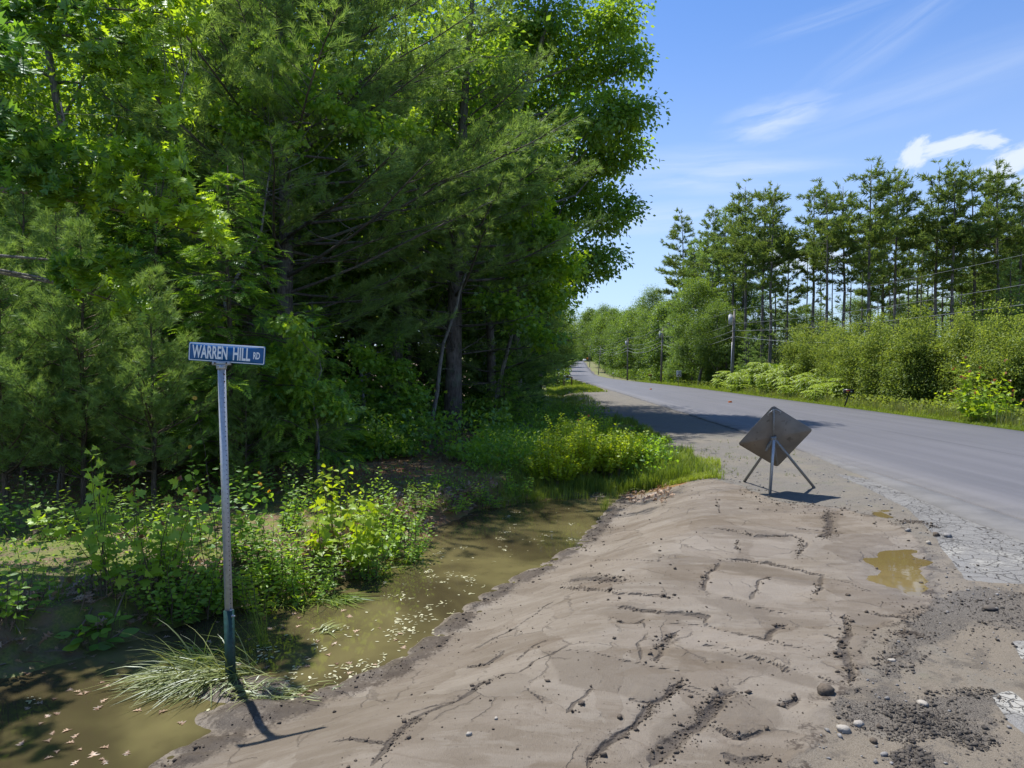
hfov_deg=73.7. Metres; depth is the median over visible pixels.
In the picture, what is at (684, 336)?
pine tree
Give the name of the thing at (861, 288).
power line
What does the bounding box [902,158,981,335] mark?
tall pine
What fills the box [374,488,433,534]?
meadow shrub
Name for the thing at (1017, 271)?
tall pine
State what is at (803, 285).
thin pine
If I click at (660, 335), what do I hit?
utility pole
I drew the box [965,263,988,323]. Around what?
thin pine
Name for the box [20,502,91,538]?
maple sapling
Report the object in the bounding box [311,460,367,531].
dogwood sapling
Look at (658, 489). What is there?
dead leaves head
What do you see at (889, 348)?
alder shrub
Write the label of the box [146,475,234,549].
meadow shrub
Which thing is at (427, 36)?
broadleaf tree
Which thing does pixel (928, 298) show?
tall pine
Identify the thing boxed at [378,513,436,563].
meadow shrub
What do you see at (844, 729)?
stone
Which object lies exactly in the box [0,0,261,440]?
broadleaf tree
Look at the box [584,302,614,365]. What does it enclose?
broadleaf tree
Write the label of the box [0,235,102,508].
young pine
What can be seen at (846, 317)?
thin pine
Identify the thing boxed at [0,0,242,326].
oak tree
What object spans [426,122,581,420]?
pine tree
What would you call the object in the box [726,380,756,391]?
sumac shrub
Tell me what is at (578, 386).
roadside grass
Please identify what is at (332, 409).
oak sapling
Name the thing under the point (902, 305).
broadleaf tree
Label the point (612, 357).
broadleaf tree
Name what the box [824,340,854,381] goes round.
alder shrub
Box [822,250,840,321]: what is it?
thin pine
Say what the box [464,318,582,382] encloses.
pine tree
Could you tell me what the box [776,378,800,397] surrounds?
sumac shrub
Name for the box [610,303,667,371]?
broadleaf tree
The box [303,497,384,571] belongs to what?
maple sapling
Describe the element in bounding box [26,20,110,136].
broadleaf tree
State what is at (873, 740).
clod
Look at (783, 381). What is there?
sumac shrub
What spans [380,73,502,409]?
pine tree
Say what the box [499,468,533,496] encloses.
meadow shrub
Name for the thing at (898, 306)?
thin pine
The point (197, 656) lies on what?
grass clump
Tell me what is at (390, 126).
broadleaf tree
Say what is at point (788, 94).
sky
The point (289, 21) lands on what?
pine tree
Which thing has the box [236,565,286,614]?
meadow shrub
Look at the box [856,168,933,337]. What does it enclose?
tall pine
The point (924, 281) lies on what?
thin pine
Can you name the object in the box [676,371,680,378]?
speed limit sign
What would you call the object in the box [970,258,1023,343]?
pine tree
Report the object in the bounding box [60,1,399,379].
broadleaf tree
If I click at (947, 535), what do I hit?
stone
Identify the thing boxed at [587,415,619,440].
meadowsweet shrub
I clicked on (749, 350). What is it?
pine tree
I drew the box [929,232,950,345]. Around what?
thin pine
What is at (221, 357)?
street sign
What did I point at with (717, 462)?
shoulder grass
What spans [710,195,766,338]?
tall pine
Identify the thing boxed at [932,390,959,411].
red maple sapling
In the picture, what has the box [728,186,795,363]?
tall pine
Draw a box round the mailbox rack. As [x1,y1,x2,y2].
[563,375,572,385]
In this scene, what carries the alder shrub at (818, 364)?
on the ground at (550, 729)
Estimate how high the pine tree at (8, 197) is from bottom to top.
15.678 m
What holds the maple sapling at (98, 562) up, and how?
on the ground at (550, 729)
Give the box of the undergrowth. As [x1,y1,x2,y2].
[19,390,514,461]
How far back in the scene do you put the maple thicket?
16.71 m
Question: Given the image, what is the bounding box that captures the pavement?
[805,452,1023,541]
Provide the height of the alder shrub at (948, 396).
6.059 m
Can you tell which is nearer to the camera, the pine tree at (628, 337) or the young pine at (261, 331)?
the young pine at (261, 331)
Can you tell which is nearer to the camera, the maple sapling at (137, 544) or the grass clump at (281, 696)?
the grass clump at (281, 696)
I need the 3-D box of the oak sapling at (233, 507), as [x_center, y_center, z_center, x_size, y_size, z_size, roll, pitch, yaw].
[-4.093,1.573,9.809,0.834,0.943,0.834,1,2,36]
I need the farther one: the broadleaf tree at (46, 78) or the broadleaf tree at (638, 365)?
the broadleaf tree at (638, 365)
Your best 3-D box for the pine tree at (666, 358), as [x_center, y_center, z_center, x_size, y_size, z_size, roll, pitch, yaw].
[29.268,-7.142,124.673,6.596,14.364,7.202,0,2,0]
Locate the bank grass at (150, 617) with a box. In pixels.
[0,465,485,633]
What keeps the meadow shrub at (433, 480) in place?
on the ground at (550, 729)
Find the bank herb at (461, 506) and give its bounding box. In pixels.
[438,491,473,513]
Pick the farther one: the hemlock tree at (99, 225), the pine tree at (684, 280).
the pine tree at (684, 280)
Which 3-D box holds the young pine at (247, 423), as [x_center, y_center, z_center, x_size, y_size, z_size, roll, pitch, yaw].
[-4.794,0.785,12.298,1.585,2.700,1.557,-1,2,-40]
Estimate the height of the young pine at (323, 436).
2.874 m
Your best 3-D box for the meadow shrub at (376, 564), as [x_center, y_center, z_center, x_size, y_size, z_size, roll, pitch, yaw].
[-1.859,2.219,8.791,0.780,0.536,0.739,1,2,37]
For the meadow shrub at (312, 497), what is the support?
on the ground at (550, 729)
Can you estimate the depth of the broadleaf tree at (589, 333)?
396.36 m
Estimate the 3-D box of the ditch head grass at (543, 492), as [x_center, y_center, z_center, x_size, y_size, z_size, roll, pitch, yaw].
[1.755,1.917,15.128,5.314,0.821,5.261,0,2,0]
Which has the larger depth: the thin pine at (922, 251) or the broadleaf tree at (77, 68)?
the thin pine at (922, 251)
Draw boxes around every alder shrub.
[774,319,821,378]
[776,313,846,386]
[789,318,841,389]
[804,319,863,387]
[811,355,836,383]
[819,312,894,395]
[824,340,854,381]
[833,317,896,400]
[845,307,925,399]
[851,369,876,402]
[867,300,942,404]
[867,312,953,406]
[884,311,956,405]
[895,325,961,407]
[917,373,945,404]
[922,311,991,400]
[928,299,1008,403]
[930,293,1023,405]
[945,310,1023,411]
[947,354,993,404]
[960,308,1023,410]
[977,327,1023,416]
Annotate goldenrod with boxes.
[237,527,291,590]
[246,515,307,598]
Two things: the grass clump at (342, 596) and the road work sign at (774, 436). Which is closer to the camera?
the grass clump at (342, 596)
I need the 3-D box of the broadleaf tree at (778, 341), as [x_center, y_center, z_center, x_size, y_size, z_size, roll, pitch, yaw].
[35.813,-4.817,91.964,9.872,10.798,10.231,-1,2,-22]
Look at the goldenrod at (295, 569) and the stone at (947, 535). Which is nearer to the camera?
the goldenrod at (295, 569)
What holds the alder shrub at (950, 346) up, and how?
on the ground at (550, 729)
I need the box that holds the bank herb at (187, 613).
[148,576,207,626]
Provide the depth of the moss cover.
10.19 m
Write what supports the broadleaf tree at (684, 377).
on the ground at (550, 729)
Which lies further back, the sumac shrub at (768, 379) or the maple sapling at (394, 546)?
the sumac shrub at (768, 379)
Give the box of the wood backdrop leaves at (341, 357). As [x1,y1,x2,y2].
[4,213,548,415]
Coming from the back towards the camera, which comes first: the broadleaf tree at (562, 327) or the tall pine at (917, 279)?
the tall pine at (917, 279)
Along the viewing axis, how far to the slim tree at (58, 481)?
11.53 m
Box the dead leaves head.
[622,483,674,501]
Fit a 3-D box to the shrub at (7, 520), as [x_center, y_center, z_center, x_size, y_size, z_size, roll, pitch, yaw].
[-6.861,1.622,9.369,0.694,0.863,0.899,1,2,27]
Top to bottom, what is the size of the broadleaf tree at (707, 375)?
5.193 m
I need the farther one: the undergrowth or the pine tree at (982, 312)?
the pine tree at (982, 312)
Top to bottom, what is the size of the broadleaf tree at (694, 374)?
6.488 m
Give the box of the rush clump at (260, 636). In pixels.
[233,571,269,650]
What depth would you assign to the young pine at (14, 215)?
13.23 m
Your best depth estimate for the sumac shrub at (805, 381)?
46.74 m
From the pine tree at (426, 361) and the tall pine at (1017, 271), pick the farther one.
the tall pine at (1017, 271)
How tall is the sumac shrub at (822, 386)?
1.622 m
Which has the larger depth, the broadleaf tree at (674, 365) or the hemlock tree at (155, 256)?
the broadleaf tree at (674, 365)
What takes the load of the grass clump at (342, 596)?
on the ground at (550, 729)
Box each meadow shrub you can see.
[108,522,218,617]
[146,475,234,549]
[159,540,236,618]
[198,546,267,603]
[211,512,274,563]
[234,478,310,535]
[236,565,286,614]
[279,449,333,505]
[284,570,337,605]
[339,533,398,579]
[353,467,411,533]
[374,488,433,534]
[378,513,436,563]
[409,424,441,438]
[424,464,449,492]
[452,477,487,506]
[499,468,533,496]
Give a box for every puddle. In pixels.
[863,549,932,595]
[872,510,892,518]
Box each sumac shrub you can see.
[711,371,740,388]
[717,380,728,388]
[725,369,749,387]
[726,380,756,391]
[731,362,775,390]
[753,365,784,393]
[757,383,779,393]
[771,363,805,392]
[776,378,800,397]
[790,369,830,394]
[799,380,830,399]
[806,378,863,402]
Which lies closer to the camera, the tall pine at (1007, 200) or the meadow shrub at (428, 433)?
the meadow shrub at (428, 433)
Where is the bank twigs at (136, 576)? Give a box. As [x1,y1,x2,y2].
[0,469,518,664]
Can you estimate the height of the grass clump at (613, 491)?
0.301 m
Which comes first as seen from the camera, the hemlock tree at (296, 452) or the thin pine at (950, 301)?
the hemlock tree at (296, 452)
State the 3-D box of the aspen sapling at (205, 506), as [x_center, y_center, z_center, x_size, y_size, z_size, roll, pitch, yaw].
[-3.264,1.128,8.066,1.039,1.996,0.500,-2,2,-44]
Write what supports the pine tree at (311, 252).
on the ground at (550, 729)
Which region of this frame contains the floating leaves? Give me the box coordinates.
[16,609,405,764]
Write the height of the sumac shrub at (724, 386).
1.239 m
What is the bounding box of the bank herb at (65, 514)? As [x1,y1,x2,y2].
[42,483,117,535]
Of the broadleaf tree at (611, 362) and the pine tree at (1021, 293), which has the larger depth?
the broadleaf tree at (611, 362)
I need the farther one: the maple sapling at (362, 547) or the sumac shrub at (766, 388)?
the sumac shrub at (766, 388)
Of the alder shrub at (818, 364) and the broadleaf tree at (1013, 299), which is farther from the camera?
the broadleaf tree at (1013, 299)
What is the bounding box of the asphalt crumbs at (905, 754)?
[825,519,1023,767]
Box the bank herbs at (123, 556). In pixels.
[0,462,519,623]
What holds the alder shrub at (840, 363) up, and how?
on the ground at (550, 729)
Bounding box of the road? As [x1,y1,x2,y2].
[569,361,1023,519]
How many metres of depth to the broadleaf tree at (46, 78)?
23.47 m
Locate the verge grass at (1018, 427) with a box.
[636,380,1023,430]
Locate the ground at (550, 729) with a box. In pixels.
[0,355,1023,767]
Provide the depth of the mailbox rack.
79.95 m
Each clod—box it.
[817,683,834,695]
[869,737,877,744]
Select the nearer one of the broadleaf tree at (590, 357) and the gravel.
the gravel
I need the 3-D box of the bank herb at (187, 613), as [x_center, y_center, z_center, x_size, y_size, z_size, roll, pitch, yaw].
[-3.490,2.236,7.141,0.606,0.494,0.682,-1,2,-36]
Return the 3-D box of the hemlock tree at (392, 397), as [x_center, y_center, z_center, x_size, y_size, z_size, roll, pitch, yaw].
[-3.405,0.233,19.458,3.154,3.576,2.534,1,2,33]
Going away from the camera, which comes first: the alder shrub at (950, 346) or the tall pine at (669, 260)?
the alder shrub at (950, 346)
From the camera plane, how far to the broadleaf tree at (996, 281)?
79.98 m
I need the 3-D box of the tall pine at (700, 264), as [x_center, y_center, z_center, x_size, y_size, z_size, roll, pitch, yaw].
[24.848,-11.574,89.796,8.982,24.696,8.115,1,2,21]
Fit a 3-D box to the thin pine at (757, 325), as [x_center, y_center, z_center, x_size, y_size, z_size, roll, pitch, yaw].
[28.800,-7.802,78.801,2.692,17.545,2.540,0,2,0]
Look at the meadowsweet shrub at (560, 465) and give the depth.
14.35 m
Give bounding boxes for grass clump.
[78,616,270,713]
[144,618,221,671]
[199,672,342,711]
[233,567,338,611]
[301,589,380,612]
[310,619,343,637]
[319,522,413,583]
[584,482,642,495]
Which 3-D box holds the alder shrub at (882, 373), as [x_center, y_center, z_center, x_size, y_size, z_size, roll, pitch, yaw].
[21.846,-1.048,37.395,4.619,5.759,4.326,0,2,12]
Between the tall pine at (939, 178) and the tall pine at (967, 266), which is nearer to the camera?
the tall pine at (939, 178)
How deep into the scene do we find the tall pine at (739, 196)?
74.37 m
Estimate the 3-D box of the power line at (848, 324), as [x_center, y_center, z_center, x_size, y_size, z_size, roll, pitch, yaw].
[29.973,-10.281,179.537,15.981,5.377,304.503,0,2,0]
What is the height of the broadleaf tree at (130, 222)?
18.357 m
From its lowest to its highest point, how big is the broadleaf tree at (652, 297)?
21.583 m
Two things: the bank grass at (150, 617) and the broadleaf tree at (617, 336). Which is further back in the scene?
the broadleaf tree at (617, 336)
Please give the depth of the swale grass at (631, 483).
14.97 m
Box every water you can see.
[0,495,620,767]
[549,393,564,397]
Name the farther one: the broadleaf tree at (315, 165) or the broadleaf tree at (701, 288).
the broadleaf tree at (701, 288)
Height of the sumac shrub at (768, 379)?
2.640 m
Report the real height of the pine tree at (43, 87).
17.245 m
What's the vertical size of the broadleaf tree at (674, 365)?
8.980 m
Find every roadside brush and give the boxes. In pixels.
[544,367,571,385]
[592,357,782,386]
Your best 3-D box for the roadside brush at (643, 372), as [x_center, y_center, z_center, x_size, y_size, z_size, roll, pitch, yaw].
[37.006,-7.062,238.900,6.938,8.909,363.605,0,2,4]
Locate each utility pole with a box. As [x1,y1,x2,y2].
[625,339,628,379]
[659,328,662,381]
[728,309,735,375]
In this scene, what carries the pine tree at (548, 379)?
on the ground at (550, 729)
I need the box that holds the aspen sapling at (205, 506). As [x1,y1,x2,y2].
[184,396,273,566]
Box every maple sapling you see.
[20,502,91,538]
[53,444,131,597]
[121,460,198,591]
[193,562,224,613]
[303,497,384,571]
[344,505,409,563]
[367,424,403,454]
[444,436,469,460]
[572,414,590,435]
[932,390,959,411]
[947,356,1023,420]
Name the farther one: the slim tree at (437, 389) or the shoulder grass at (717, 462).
the slim tree at (437, 389)
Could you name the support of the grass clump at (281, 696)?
on the ground at (550, 729)
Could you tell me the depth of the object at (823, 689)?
4.78 m
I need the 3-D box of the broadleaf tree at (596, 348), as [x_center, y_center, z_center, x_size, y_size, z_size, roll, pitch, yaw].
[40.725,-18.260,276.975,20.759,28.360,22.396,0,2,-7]
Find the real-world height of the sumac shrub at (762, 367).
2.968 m
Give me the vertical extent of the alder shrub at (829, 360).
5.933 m
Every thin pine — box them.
[756,270,768,348]
[767,221,787,363]
[778,237,802,358]
[799,222,817,333]
[811,244,831,331]
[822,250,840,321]
[837,259,860,336]
[854,245,867,338]
[871,251,901,343]
[890,269,909,333]
[899,249,918,339]
[910,244,935,335]
[918,264,947,339]
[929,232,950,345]
[938,267,959,329]
[954,248,975,334]
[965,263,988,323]
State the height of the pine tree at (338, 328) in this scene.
17.653 m
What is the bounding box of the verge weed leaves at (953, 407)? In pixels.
[677,380,1023,419]
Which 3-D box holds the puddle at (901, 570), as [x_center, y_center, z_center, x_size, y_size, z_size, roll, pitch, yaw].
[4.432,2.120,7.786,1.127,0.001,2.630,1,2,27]
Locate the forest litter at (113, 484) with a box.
[0,432,532,508]
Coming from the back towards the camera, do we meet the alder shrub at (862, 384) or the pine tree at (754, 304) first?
the pine tree at (754, 304)
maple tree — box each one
[191,15,429,456]
[330,337,446,431]
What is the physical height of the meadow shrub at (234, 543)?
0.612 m
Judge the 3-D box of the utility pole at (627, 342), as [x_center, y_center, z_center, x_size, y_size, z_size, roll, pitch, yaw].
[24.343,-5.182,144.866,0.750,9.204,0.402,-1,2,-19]
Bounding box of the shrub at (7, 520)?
[0,470,54,535]
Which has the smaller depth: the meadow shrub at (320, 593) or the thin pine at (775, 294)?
the meadow shrub at (320, 593)
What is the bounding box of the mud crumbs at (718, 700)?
[163,479,972,767]
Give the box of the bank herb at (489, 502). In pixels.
[468,485,506,507]
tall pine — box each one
[653,207,698,313]
[667,204,732,334]
[674,230,722,311]
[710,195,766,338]
[712,178,773,364]
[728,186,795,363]
[739,181,806,362]
[766,245,811,359]
[774,177,834,341]
[798,184,874,342]
[802,177,866,341]
[821,155,909,336]
[839,166,931,341]
[849,248,898,332]
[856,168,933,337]
[897,240,958,344]
[898,222,949,324]
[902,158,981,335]
[912,161,1008,342]
[928,158,1021,340]
[950,250,978,297]
[959,158,1023,332]
[964,162,1023,319]
[993,176,1023,325]
[1005,201,1023,294]
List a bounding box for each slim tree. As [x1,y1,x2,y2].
[1,337,116,499]
[8,72,136,309]
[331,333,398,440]
[420,274,492,431]
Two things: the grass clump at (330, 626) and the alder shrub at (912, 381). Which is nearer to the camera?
the grass clump at (330, 626)
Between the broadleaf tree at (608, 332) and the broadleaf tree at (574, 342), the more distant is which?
the broadleaf tree at (608, 332)
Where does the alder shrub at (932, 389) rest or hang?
on the ground at (550, 729)
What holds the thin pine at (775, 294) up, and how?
on the ground at (550, 729)
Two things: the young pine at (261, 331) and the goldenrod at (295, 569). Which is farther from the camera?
the young pine at (261, 331)
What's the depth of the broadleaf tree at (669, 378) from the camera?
110.58 m
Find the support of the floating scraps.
on the water at (146, 737)
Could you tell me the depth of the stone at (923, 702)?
4.64 m
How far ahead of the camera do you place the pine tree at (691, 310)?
91.73 m
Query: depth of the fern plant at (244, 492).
11.31 m
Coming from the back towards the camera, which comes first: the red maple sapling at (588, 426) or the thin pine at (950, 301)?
the thin pine at (950, 301)
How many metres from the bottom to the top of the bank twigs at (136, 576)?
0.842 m
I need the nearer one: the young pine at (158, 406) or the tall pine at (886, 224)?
the young pine at (158, 406)
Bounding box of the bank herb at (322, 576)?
[283,544,345,593]
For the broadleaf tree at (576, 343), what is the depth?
174.97 m
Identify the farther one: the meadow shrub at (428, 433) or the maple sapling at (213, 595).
the meadow shrub at (428, 433)
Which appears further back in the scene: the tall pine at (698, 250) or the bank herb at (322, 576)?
the tall pine at (698, 250)
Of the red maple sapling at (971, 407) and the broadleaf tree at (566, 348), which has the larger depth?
the broadleaf tree at (566, 348)
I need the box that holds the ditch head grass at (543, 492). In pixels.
[468,448,724,510]
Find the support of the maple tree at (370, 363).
on the ground at (550, 729)
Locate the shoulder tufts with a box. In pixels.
[700,439,794,475]
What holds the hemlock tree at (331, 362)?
on the ground at (550, 729)
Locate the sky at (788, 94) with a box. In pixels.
[35,0,1023,351]
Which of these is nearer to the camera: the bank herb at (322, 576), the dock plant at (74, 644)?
the dock plant at (74, 644)
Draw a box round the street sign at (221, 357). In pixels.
[188,342,265,676]
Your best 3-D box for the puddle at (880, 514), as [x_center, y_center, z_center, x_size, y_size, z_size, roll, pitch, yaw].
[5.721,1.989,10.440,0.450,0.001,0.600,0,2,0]
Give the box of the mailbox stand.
[843,389,853,405]
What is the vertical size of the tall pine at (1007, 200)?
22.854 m
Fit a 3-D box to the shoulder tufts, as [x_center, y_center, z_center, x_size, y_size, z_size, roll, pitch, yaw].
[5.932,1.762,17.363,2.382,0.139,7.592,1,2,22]
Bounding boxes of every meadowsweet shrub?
[523,429,584,486]
[539,413,589,445]
[548,412,614,477]
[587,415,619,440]
[589,423,643,477]
[617,429,653,461]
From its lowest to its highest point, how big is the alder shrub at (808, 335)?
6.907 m
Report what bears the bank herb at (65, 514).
on the ground at (550, 729)
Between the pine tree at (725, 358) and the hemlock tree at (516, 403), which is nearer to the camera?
the hemlock tree at (516, 403)
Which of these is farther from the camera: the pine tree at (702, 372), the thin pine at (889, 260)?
the pine tree at (702, 372)
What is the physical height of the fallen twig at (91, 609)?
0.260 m
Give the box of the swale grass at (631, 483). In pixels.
[531,388,721,493]
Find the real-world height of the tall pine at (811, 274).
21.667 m
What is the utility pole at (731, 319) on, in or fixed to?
on the ground at (550, 729)
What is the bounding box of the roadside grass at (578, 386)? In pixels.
[546,379,606,394]
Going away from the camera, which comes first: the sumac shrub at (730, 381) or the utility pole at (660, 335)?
the sumac shrub at (730, 381)
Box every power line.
[595,336,1018,354]
[604,304,1023,352]
[605,255,1020,345]
[611,284,1023,349]
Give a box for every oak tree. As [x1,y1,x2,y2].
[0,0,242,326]
[452,0,672,413]
[462,157,596,421]
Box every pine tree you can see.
[0,58,41,345]
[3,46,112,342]
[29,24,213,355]
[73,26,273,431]
[80,0,591,381]
[125,0,354,435]
[218,21,382,355]
[305,75,439,405]
[344,139,474,417]
[348,0,611,430]
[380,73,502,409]
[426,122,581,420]
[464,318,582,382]
[540,313,577,383]
[624,298,644,372]
[655,307,676,374]
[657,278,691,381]
[658,237,722,358]
[668,230,734,379]
[671,302,704,382]
[685,207,766,354]
[696,322,711,382]
[701,213,784,363]
[704,301,747,373]
[734,328,762,375]
[747,332,767,363]
[960,275,1001,343]
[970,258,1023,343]
[994,281,1023,335]
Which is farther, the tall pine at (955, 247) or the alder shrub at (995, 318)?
the tall pine at (955, 247)
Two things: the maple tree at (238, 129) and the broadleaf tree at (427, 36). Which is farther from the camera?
the broadleaf tree at (427, 36)
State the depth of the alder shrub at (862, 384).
40.28 m
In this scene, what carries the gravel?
on the ground at (550, 729)
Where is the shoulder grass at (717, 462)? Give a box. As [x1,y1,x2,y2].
[625,456,720,485]
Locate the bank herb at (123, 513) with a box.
[106,477,174,537]
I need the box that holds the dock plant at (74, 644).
[54,610,139,650]
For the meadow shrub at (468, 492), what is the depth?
12.72 m
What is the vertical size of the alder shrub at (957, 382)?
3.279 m
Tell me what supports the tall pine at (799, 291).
on the ground at (550, 729)
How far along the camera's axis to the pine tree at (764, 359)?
69.78 m
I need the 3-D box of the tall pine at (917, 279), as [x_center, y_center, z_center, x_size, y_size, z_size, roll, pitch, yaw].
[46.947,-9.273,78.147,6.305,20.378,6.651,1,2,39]
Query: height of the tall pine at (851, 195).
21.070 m
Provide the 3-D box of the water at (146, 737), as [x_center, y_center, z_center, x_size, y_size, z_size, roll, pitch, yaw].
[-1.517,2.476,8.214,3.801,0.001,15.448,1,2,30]
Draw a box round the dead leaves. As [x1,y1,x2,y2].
[0,474,527,653]
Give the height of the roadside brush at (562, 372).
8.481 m
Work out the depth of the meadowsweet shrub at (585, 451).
14.72 m
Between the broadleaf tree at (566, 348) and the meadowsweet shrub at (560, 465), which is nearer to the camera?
the meadowsweet shrub at (560, 465)
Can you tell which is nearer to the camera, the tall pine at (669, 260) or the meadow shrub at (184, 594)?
the meadow shrub at (184, 594)
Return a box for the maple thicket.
[326,418,435,462]
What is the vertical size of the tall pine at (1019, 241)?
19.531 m
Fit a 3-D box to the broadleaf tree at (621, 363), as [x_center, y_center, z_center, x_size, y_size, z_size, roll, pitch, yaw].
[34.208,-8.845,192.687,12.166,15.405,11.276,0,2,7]
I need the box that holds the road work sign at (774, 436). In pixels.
[739,406,814,493]
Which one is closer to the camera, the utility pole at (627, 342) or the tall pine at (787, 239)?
the tall pine at (787, 239)
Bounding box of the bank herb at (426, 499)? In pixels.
[402,481,440,513]
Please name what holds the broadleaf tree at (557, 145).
on the ground at (550, 729)
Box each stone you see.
[836,724,851,733]
[853,720,864,727]
[880,751,888,756]
[916,700,928,706]
[943,533,951,537]
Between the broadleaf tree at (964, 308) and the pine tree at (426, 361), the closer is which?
the pine tree at (426, 361)
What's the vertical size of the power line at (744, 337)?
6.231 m
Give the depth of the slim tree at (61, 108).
13.72 m
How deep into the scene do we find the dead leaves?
7.40 m
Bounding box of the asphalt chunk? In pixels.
[981,605,997,611]
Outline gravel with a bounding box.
[585,457,1023,767]
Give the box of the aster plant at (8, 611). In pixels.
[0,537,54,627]
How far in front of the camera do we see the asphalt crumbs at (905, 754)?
4.44 m
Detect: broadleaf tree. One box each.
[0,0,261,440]
[0,2,123,247]
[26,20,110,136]
[41,0,404,419]
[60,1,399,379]
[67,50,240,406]
[265,0,582,388]
[332,11,454,355]
[395,0,616,399]
[486,308,577,383]
[543,300,590,366]
[553,310,587,371]
[559,322,586,368]
[572,328,585,362]
[575,304,599,360]
[581,352,591,360]
[583,313,613,349]
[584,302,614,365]
[585,305,624,365]
[587,349,595,361]
[597,310,624,363]
[599,338,624,371]
[600,308,632,369]
[604,304,645,361]
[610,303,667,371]
[612,331,634,374]
[624,282,669,364]
[629,298,670,355]
[631,347,646,375]
[639,297,682,372]
[639,347,657,379]
[655,273,741,385]
[663,367,675,380]
[667,333,690,380]
[677,363,689,382]
[681,299,758,376]
[682,356,704,380]
[703,349,723,382]
[714,286,785,363]
[752,312,796,363]
[765,302,845,362]
[809,317,853,345]
[833,296,886,340]
[872,293,939,338]
[904,292,947,348]
[933,279,982,344]
[940,261,1023,333]
[946,277,1023,338]
[959,255,1022,319]
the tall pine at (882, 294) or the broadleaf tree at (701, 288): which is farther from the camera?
the broadleaf tree at (701, 288)
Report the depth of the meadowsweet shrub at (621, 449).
14.97 m
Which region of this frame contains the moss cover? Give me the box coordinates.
[0,474,497,618]
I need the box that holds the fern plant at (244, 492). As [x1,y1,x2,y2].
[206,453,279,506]
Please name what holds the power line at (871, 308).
attached to the utility pole
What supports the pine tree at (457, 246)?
on the ground at (550, 729)
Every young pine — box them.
[0,175,117,480]
[0,201,161,488]
[0,211,171,503]
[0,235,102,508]
[52,263,235,502]
[203,363,295,488]
[217,313,304,465]
[264,350,352,482]
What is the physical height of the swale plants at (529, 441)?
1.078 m
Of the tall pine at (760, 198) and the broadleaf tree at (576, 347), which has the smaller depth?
the tall pine at (760, 198)
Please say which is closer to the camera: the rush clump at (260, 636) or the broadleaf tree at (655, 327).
the rush clump at (260, 636)
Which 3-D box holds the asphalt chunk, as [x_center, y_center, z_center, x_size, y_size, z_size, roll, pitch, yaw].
[4.495,2.118,6.426,0.149,0.058,0.115,0,2,0]
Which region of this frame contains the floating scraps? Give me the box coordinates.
[25,503,580,710]
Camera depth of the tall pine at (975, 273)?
61.23 m
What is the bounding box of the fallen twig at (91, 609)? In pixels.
[44,607,92,651]
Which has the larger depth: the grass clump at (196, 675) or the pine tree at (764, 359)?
the pine tree at (764, 359)
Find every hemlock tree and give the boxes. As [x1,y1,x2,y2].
[0,166,171,463]
[18,183,280,484]
[66,165,374,499]
[252,302,374,465]
[353,331,449,446]
[466,346,540,425]
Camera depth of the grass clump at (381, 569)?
8.84 m
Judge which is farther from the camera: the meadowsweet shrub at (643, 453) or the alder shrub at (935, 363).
the alder shrub at (935, 363)
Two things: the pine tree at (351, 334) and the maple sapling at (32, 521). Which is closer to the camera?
the maple sapling at (32, 521)
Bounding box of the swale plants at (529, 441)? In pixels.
[461,397,678,480]
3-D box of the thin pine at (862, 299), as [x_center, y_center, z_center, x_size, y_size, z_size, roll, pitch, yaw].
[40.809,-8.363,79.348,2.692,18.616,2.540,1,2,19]
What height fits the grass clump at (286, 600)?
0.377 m
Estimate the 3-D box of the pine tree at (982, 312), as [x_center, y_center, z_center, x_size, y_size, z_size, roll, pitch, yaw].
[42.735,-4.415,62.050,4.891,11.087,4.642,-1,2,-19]
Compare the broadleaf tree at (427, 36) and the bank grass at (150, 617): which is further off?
the broadleaf tree at (427, 36)
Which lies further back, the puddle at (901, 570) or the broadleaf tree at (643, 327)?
the broadleaf tree at (643, 327)
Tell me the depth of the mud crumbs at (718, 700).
5.42 m
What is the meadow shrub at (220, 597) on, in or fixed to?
on the ground at (550, 729)
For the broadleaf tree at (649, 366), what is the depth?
144.36 m
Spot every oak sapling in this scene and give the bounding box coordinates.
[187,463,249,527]
[252,305,366,489]
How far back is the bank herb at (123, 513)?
9.34 m
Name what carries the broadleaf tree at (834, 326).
on the ground at (550, 729)
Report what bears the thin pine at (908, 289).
on the ground at (550, 729)
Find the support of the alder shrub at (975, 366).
on the ground at (550, 729)
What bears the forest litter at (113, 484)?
on the ground at (550, 729)
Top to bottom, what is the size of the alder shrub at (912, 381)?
5.654 m

